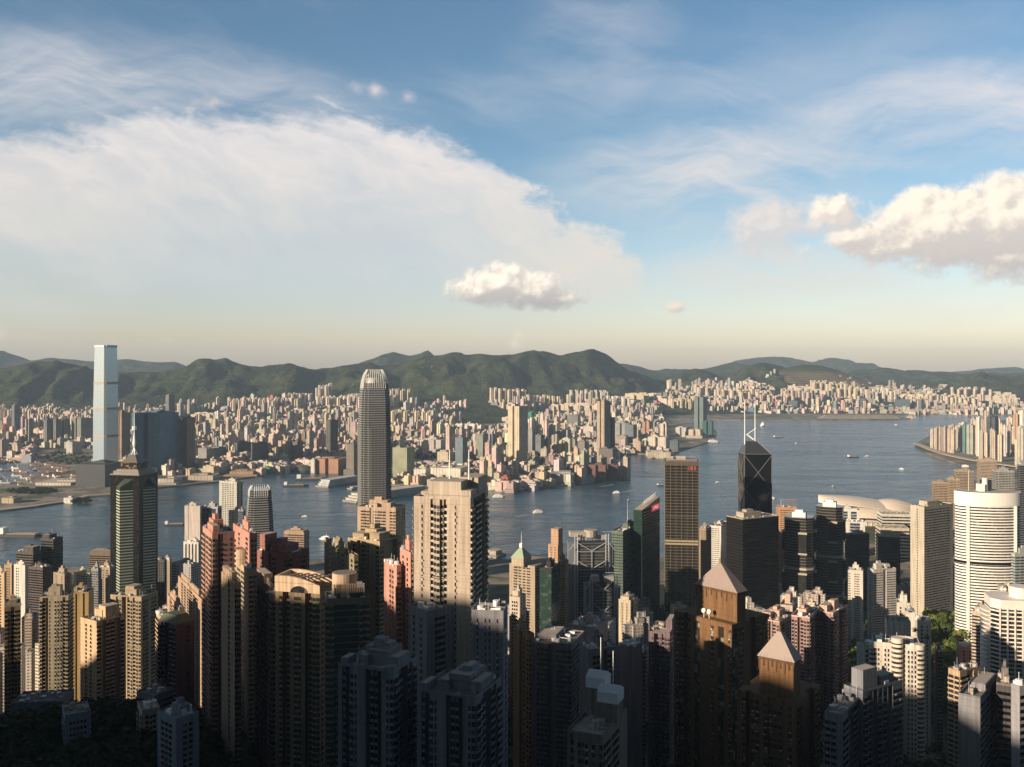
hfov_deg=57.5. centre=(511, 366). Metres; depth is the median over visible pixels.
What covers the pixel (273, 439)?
apartment block
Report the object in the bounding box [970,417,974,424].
apartment block
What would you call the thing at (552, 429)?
apartment block
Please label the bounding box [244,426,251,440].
apartment block
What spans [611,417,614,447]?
office block
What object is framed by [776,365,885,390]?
quarry hill
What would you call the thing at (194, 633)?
window
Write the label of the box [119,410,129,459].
office block
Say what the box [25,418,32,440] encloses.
office block
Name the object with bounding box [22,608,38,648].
apartment block
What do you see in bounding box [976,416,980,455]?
apartment block
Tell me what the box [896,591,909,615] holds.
apartment tower
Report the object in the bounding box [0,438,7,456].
apartment block
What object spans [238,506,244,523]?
office tower
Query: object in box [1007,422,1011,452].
apartment block
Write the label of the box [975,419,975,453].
apartment block
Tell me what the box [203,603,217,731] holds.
window
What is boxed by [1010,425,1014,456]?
apartment block
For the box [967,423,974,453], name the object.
apartment block
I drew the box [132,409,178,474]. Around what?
office block
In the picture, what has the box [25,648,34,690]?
apartment block
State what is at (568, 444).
apartment block
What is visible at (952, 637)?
tree
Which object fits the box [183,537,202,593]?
office tower
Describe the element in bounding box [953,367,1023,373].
hills
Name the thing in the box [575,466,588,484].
apartment block
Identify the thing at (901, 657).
apartment tower
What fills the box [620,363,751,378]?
hills
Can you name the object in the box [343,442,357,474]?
office block
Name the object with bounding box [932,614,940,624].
tree
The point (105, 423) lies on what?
office tower
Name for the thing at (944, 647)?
tree
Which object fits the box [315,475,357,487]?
pier building
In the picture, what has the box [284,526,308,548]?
office tower
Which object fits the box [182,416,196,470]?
office block
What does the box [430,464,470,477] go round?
office block
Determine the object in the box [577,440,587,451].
office block
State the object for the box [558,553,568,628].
office tower
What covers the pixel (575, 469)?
apartment block
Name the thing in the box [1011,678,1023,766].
apartment tower
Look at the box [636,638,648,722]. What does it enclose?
apartment block
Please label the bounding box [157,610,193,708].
apartment tower
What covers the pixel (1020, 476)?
office tower
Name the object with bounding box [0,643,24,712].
apartment block
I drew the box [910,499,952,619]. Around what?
office tower
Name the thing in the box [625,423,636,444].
office block
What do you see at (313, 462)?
office block
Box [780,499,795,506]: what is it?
roof lattice
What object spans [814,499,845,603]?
office tower
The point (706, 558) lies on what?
window
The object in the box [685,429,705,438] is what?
office block
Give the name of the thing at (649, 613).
apartment block
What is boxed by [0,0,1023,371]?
sky
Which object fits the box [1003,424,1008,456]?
apartment block
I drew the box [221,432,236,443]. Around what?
office block
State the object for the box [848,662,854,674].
tree
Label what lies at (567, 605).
window
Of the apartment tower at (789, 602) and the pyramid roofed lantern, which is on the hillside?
the apartment tower at (789, 602)
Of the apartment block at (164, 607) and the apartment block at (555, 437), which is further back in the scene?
the apartment block at (555, 437)
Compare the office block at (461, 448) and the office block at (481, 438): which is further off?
the office block at (481, 438)
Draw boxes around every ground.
[0,468,109,511]
[3,412,1013,492]
[3,420,1016,583]
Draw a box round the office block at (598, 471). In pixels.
[588,462,607,481]
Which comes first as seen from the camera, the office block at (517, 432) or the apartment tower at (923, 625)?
the apartment tower at (923, 625)
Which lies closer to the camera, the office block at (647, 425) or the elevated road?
the elevated road
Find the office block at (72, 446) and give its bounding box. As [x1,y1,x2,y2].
[66,440,80,453]
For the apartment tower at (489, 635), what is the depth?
431.32 m
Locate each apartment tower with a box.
[0,566,5,626]
[4,560,13,597]
[4,594,21,713]
[14,560,28,642]
[38,583,74,699]
[53,565,70,590]
[73,582,93,701]
[74,567,91,586]
[80,602,124,700]
[91,561,101,613]
[100,560,114,603]
[110,583,157,698]
[136,698,159,738]
[137,683,173,708]
[155,607,162,682]
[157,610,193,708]
[157,696,198,766]
[165,555,171,593]
[167,589,184,611]
[178,572,202,707]
[201,513,235,731]
[221,565,241,766]
[233,516,256,567]
[235,547,256,743]
[254,567,274,766]
[257,532,308,586]
[275,569,331,766]
[324,536,357,580]
[324,570,371,766]
[337,635,418,766]
[348,501,400,640]
[357,496,404,544]
[384,553,401,643]
[400,535,413,650]
[409,594,452,687]
[412,449,488,668]
[415,660,502,766]
[471,598,507,766]
[509,585,525,715]
[513,614,533,766]
[532,625,584,766]
[567,637,626,766]
[569,611,607,641]
[579,628,618,716]
[618,637,642,766]
[619,591,637,641]
[642,645,645,766]
[648,614,673,765]
[674,547,767,766]
[737,609,820,766]
[763,604,793,641]
[780,591,797,611]
[791,603,817,682]
[818,598,847,730]
[823,685,858,766]
[844,663,902,766]
[848,562,862,645]
[857,639,871,664]
[867,560,895,638]
[869,633,924,762]
[885,612,910,635]
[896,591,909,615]
[904,606,914,636]
[915,613,930,752]
[934,642,943,753]
[947,660,979,766]
[958,667,996,766]
[972,600,984,664]
[980,584,1023,682]
[996,659,1013,766]
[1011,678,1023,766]
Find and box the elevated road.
[913,443,1016,466]
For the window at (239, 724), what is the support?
in the apartment tower at (231, 661)
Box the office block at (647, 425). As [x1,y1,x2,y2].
[642,420,652,433]
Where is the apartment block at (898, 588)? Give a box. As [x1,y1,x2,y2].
[896,584,901,597]
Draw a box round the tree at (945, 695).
[943,691,947,708]
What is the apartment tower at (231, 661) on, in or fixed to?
on the hillside
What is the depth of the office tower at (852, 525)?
1886.36 m
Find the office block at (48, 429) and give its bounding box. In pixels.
[44,418,52,441]
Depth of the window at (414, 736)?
378.51 m
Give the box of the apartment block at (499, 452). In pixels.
[492,443,500,463]
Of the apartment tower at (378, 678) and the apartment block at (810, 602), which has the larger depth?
the apartment block at (810, 602)
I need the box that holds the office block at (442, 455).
[435,450,454,460]
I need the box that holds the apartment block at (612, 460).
[610,457,615,463]
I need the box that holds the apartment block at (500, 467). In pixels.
[497,462,502,475]
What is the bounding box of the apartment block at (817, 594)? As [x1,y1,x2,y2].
[803,586,825,605]
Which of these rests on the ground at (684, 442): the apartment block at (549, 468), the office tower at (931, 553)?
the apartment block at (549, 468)
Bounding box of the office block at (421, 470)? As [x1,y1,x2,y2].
[414,467,429,475]
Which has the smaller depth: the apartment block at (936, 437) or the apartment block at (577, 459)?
the apartment block at (577, 459)
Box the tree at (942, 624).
[939,621,946,628]
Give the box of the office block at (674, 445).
[670,439,678,452]
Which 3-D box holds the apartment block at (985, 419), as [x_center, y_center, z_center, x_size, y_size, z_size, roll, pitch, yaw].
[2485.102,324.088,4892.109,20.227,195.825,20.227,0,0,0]
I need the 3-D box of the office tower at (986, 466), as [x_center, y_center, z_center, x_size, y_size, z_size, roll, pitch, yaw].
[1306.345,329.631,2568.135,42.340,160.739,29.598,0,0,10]
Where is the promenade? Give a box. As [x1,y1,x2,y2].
[0,493,109,509]
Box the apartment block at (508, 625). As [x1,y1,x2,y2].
[508,604,508,646]
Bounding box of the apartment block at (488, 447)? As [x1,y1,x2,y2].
[485,439,490,455]
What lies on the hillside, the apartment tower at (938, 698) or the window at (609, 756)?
the apartment tower at (938, 698)
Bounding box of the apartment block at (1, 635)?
[0,624,3,643]
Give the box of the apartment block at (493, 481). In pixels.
[488,478,504,489]
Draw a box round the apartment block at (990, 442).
[990,427,991,457]
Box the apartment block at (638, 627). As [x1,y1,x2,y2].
[623,611,648,646]
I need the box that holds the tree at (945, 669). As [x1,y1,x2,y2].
[943,665,947,674]
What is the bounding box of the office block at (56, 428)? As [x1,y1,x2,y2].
[53,418,60,442]
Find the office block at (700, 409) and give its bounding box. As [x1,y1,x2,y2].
[694,396,706,428]
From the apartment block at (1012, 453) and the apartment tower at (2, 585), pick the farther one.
the apartment block at (1012, 453)
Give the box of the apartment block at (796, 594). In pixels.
[780,586,802,606]
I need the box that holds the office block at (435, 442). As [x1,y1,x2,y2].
[429,437,445,453]
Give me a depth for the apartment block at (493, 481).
3130.98 m
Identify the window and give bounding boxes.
[4,696,16,712]
[40,596,72,689]
[85,684,123,699]
[128,630,155,698]
[194,633,202,707]
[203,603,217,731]
[222,510,237,527]
[235,723,240,766]
[241,666,254,743]
[255,665,274,766]
[279,658,323,766]
[290,586,307,592]
[327,704,333,765]
[343,734,416,766]
[376,618,383,634]
[421,550,487,667]
[435,615,445,620]
[435,622,445,626]
[435,628,445,633]
[435,635,445,639]
[435,641,445,646]
[435,648,445,653]
[435,654,445,659]
[435,661,445,666]
[435,667,445,672]
[491,755,500,766]
[527,601,538,636]
[537,698,578,766]
[562,605,567,626]
[603,737,610,749]
[603,745,610,757]
[603,754,610,766]
[612,728,618,739]
[612,736,618,747]
[612,744,618,755]
[612,752,618,763]
[652,688,672,765]
[676,685,730,766]
[702,558,709,576]
[742,754,819,766]
[801,662,817,682]
[819,647,847,726]
[908,709,915,759]
[992,471,995,488]
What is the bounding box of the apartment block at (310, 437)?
[307,429,313,447]
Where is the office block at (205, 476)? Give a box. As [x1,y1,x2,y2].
[188,472,219,480]
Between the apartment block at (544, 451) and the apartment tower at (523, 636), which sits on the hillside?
the apartment tower at (523, 636)
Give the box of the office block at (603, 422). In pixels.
[597,399,610,461]
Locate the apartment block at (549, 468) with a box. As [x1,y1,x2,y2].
[537,465,552,470]
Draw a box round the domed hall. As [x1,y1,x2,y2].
[291,465,310,472]
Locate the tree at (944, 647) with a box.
[940,644,948,650]
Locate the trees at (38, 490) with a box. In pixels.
[6,364,1023,503]
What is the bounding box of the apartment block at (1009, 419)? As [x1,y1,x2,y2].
[1006,416,1012,425]
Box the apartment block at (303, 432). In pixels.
[301,430,305,441]
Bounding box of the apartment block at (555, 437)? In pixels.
[552,434,558,442]
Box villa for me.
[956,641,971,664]
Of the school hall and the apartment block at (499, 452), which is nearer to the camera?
the school hall
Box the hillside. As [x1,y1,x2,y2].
[5,584,954,766]
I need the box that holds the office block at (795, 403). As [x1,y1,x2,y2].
[788,400,798,408]
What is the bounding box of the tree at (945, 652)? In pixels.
[943,650,953,654]
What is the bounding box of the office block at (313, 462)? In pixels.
[311,458,315,472]
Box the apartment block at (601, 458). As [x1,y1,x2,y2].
[598,454,606,462]
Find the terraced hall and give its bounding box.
[877,510,909,544]
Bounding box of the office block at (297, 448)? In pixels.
[290,439,302,459]
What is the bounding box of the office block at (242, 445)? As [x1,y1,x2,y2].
[234,440,253,451]
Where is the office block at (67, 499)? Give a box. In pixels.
[63,495,78,503]
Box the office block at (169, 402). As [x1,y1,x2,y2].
[165,394,174,411]
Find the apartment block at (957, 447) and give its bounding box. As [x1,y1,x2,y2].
[955,425,959,450]
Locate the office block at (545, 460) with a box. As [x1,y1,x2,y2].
[539,457,556,464]
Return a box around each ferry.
[492,493,504,497]
[708,438,717,442]
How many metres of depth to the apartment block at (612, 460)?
3468.53 m
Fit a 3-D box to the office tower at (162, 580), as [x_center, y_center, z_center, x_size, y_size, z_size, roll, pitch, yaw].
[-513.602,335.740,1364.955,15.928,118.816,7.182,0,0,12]
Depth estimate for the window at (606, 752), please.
346.32 m
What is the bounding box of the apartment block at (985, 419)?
[984,410,987,432]
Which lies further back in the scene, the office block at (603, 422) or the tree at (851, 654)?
the office block at (603, 422)
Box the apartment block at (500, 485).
[495,480,510,491]
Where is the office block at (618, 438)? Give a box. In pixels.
[615,434,627,444]
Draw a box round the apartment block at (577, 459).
[575,455,579,464]
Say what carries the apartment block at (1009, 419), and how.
on the ground at (684, 442)
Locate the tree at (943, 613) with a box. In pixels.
[938,611,948,615]
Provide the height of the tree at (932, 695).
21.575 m
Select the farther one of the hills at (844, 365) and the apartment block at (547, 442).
the hills at (844, 365)
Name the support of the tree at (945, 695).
on the hillside
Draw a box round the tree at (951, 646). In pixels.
[947,643,955,649]
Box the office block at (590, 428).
[583,425,596,435]
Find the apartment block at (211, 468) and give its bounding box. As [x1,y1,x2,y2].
[203,465,218,472]
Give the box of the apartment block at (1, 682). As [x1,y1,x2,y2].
[0,652,2,713]
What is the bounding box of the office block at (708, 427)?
[702,420,713,435]
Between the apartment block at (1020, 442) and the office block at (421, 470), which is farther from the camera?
the apartment block at (1020, 442)
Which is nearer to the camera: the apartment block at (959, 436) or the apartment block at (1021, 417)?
the apartment block at (959, 436)
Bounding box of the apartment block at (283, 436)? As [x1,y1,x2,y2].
[281,434,286,439]
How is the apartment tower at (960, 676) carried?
on the hillside
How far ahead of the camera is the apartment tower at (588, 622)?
652.12 m
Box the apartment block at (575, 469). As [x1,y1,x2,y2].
[574,464,584,480]
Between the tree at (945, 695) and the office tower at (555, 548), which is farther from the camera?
the office tower at (555, 548)
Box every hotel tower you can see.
[185,502,200,540]
[201,501,221,538]
[219,478,242,529]
[710,519,725,568]
[954,470,1021,641]
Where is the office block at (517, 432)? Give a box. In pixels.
[508,404,527,462]
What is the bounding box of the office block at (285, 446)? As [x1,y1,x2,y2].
[278,438,293,458]
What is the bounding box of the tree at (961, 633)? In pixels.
[956,629,969,641]
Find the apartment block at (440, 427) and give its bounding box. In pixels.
[437,422,444,433]
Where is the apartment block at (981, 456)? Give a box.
[978,429,984,458]
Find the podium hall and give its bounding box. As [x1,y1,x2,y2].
[875,524,908,559]
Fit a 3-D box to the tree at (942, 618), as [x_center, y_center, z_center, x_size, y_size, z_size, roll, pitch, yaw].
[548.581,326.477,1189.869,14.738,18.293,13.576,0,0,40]
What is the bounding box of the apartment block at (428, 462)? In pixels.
[423,460,436,464]
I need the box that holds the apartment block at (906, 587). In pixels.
[901,581,909,597]
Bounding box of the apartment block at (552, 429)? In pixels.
[549,423,555,438]
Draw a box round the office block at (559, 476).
[550,470,573,483]
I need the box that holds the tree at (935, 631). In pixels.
[931,628,939,641]
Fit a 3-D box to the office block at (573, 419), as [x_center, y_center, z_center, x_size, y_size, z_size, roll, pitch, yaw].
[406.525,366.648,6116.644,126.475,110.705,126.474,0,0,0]
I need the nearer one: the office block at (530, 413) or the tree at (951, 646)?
the tree at (951, 646)
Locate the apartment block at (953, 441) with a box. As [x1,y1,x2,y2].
[950,428,956,452]
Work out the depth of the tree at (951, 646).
1110.81 m
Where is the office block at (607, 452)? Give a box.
[599,446,616,463]
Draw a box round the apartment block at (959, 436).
[957,424,961,450]
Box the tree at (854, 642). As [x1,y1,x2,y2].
[851,638,861,647]
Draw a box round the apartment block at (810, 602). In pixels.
[805,597,818,608]
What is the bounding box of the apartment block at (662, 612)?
[660,604,663,620]
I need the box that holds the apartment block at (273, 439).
[269,432,277,451]
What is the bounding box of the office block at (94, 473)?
[76,460,120,486]
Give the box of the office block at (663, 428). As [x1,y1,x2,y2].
[660,422,670,438]
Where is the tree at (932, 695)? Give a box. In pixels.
[931,688,934,708]
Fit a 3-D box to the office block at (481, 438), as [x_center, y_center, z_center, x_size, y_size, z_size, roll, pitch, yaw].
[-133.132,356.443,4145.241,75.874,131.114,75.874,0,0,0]
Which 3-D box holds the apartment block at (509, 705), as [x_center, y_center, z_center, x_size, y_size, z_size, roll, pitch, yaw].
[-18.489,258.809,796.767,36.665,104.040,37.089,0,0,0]
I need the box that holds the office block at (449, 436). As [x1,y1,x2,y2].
[446,424,452,450]
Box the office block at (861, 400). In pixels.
[859,398,866,410]
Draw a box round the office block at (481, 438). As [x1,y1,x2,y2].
[473,432,487,458]
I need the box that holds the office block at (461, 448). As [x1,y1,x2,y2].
[455,435,467,463]
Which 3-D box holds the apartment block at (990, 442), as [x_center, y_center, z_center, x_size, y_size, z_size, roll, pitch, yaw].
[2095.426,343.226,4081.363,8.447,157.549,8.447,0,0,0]
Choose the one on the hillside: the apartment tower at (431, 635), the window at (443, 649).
the apartment tower at (431, 635)
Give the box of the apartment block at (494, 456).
[492,445,497,471]
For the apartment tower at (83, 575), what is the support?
on the hillside
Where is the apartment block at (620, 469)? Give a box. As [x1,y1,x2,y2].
[615,462,622,477]
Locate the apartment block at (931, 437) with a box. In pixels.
[930,427,933,448]
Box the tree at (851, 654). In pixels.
[848,650,855,662]
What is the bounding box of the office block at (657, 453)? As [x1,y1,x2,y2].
[646,450,670,457]
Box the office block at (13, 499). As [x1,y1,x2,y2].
[1,495,21,502]
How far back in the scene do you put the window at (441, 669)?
445.18 m
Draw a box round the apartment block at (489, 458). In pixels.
[486,454,491,467]
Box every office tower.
[16,544,41,565]
[28,561,51,611]
[41,532,62,583]
[89,548,109,571]
[93,345,118,460]
[110,407,157,592]
[158,556,166,608]
[172,557,197,589]
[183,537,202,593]
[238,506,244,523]
[246,484,273,548]
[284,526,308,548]
[358,369,390,505]
[509,556,554,636]
[540,557,559,631]
[548,527,562,562]
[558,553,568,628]
[567,529,617,622]
[583,572,622,641]
[612,503,633,597]
[634,493,659,623]
[664,456,698,620]
[699,522,710,578]
[726,508,778,609]
[738,401,771,513]
[776,505,796,582]
[782,509,816,594]
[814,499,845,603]
[844,505,859,519]
[844,518,864,556]
[845,529,868,610]
[876,530,899,584]
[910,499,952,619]
[931,479,947,502]
[947,476,959,528]
[954,468,973,488]
[977,457,996,488]
[992,466,1013,490]
[1011,545,1023,583]
[1017,460,1023,547]
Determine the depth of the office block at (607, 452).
3523.30 m
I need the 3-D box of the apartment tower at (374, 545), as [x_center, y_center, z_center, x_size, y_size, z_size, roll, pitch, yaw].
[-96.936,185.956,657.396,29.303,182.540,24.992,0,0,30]
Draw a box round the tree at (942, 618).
[936,615,947,623]
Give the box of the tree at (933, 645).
[931,642,936,648]
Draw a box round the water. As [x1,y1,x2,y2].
[0,414,1012,567]
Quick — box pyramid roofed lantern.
[510,533,531,566]
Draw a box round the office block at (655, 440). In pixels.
[648,434,669,451]
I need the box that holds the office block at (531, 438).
[528,427,534,451]
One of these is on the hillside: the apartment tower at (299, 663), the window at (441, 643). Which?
the apartment tower at (299, 663)
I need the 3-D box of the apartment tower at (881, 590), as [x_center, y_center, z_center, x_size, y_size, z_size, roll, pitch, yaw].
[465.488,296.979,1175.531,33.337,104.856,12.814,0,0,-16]
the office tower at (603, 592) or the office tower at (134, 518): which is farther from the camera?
the office tower at (134, 518)
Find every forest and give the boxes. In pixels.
[0,695,947,766]
[194,619,955,754]
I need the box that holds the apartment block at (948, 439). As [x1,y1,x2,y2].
[947,427,950,452]
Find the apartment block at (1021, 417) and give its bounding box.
[1018,410,1023,426]
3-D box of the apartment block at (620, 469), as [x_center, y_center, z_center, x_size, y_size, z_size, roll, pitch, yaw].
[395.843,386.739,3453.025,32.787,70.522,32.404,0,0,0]
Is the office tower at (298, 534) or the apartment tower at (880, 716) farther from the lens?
the office tower at (298, 534)
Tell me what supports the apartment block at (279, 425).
on the ground at (684, 442)
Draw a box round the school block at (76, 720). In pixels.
[61,696,90,746]
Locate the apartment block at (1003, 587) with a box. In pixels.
[998,581,1009,591]
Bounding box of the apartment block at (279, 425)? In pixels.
[276,422,281,431]
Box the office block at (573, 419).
[567,414,580,424]
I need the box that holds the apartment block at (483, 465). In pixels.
[479,459,487,474]
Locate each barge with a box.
[0,527,45,537]
[163,521,184,525]
[282,482,308,486]
[295,459,325,479]
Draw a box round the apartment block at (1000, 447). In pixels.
[997,433,1003,461]
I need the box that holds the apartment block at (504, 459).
[501,454,508,464]
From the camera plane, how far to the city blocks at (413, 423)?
6659.32 m
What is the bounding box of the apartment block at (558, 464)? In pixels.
[553,457,562,470]
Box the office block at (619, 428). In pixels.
[615,421,626,435]
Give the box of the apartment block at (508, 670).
[508,647,508,693]
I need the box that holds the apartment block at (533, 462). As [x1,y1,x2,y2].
[528,459,536,467]
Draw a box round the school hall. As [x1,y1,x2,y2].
[11,689,73,715]
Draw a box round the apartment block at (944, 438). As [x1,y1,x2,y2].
[942,426,947,451]
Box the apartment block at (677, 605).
[670,601,686,613]
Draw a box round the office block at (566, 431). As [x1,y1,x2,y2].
[562,427,570,438]
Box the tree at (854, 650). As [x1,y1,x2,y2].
[851,646,856,662]
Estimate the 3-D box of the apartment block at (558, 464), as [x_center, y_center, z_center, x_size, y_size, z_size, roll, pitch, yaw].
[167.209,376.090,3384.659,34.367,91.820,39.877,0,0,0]
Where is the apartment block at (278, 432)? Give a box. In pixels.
[274,429,281,439]
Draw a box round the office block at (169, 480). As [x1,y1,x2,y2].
[158,476,187,484]
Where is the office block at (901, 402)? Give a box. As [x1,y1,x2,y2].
[894,399,909,406]
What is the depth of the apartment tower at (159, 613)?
655.50 m
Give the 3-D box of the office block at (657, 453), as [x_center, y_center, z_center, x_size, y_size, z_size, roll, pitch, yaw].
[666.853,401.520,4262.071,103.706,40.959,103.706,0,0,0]
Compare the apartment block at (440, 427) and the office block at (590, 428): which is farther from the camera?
the office block at (590, 428)
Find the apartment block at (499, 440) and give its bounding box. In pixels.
[497,436,502,444]
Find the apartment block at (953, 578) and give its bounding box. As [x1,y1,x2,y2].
[953,563,954,594]
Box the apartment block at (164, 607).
[158,604,166,610]
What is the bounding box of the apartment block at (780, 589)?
[779,582,783,604]
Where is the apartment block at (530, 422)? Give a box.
[528,417,533,428]
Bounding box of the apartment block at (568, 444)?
[564,437,572,451]
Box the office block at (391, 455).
[390,444,392,466]
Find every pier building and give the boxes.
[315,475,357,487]
[342,484,427,502]
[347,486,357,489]
[488,548,505,557]
[818,415,899,418]
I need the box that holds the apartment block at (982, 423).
[981,418,983,432]
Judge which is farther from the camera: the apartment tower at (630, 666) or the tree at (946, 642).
the tree at (946, 642)
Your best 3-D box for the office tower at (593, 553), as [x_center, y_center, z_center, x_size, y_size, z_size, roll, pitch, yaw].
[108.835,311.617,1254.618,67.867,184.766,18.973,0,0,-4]
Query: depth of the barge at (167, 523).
2432.30 m
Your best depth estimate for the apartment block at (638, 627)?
921.27 m
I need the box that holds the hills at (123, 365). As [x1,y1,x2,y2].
[0,351,184,372]
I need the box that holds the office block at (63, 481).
[35,478,75,485]
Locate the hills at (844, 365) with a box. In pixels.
[710,357,903,372]
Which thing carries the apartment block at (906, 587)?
on the island ground at (498, 569)
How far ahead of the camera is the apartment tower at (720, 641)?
533.93 m
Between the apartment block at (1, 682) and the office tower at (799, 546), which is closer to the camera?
the apartment block at (1, 682)
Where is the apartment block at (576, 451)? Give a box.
[574,446,578,463]
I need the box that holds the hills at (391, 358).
[361,350,433,365]
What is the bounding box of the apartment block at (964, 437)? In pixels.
[962,423,967,452]
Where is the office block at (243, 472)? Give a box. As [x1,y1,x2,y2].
[223,469,258,476]
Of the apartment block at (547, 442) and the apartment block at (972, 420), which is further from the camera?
the apartment block at (972, 420)
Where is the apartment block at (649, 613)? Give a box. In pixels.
[642,607,652,627]
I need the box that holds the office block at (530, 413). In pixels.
[528,411,533,418]
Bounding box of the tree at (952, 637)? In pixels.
[948,633,956,641]
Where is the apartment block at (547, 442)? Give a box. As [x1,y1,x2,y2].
[545,437,549,452]
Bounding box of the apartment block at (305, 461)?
[300,459,310,464]
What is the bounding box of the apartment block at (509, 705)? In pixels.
[508,694,510,716]
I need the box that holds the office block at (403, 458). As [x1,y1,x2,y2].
[393,445,414,476]
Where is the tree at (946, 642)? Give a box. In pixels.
[943,640,952,645]
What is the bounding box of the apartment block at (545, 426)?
[542,419,548,438]
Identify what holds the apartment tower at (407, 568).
on the hillside
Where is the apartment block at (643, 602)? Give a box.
[638,597,649,610]
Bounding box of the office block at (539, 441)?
[535,433,544,455]
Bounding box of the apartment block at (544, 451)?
[540,446,548,456]
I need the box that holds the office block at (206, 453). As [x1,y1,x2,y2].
[197,446,226,460]
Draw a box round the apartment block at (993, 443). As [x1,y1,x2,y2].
[991,429,995,459]
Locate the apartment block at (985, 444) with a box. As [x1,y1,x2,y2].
[983,432,988,457]
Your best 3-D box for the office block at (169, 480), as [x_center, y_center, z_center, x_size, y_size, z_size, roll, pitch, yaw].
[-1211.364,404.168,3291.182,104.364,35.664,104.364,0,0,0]
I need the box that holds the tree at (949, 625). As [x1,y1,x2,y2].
[946,622,954,633]
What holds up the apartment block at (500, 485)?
on the ground at (684, 442)
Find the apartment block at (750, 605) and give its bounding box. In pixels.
[746,596,765,612]
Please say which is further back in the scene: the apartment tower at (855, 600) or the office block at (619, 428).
the office block at (619, 428)
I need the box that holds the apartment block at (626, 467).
[623,455,630,479]
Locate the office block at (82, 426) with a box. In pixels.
[72,417,92,439]
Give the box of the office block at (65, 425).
[62,418,69,439]
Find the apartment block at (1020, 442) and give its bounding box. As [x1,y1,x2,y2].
[1016,425,1023,468]
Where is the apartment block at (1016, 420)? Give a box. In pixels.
[1013,413,1018,438]
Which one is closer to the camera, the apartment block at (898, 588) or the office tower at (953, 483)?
the apartment block at (898, 588)
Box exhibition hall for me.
[817,494,911,525]
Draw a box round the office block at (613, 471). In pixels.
[608,463,618,480]
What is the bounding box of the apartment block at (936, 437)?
[934,427,938,448]
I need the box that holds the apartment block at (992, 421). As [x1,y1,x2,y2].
[987,415,997,448]
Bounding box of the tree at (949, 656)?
[945,653,955,660]
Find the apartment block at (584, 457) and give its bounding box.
[580,450,588,473]
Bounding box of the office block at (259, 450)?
[251,441,268,460]
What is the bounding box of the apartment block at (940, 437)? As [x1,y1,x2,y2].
[939,425,941,450]
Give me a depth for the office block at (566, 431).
4791.61 m
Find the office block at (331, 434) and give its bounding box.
[326,418,337,453]
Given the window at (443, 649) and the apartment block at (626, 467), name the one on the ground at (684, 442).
the apartment block at (626, 467)
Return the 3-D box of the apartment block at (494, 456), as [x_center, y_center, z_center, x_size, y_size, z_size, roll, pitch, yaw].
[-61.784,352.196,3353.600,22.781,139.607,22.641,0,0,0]
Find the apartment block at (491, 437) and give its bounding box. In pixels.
[488,432,494,451]
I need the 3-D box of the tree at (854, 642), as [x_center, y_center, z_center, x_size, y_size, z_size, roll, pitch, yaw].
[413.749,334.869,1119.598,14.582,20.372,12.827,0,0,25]
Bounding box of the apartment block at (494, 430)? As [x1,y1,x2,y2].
[491,428,496,441]
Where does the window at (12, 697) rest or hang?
in the apartment tower at (12, 647)
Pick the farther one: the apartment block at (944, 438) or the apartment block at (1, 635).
the apartment block at (944, 438)
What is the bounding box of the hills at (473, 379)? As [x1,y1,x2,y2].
[0,349,1023,425]
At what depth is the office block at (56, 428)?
4758.36 m
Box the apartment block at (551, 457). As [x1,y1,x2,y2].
[549,453,554,466]
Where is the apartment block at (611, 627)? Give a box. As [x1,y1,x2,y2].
[597,609,615,643]
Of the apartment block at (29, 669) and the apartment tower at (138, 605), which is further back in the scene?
the apartment block at (29, 669)
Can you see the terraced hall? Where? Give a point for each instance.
(893, 517)
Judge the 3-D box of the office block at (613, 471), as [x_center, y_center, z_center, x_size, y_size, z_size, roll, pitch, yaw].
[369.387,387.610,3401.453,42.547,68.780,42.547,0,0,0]
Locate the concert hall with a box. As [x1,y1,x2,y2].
[511,469,540,477]
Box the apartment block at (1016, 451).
[1015,438,1016,464]
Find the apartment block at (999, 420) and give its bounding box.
[998,417,1000,434]
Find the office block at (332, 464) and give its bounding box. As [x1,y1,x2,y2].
[316,456,345,473]
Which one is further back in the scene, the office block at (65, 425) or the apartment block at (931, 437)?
the office block at (65, 425)
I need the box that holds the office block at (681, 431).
[676,426,689,436]
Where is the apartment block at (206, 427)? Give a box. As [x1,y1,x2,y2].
[203,421,210,434]
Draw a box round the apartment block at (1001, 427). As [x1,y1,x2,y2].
[1000,422,1003,434]
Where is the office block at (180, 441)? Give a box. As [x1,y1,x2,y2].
[179,418,181,463]
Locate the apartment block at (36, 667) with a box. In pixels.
[35,642,38,690]
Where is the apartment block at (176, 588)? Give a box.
[172,583,177,595]
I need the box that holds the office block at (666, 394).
[657,392,668,396]
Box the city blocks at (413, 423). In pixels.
[0,369,1023,492]
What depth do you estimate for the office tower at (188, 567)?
1309.17 m
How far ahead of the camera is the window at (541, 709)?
564.89 m
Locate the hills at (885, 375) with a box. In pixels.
[847,368,1023,385]
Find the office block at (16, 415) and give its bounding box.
[12,403,20,433]
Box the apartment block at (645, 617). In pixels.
[640,611,649,628]

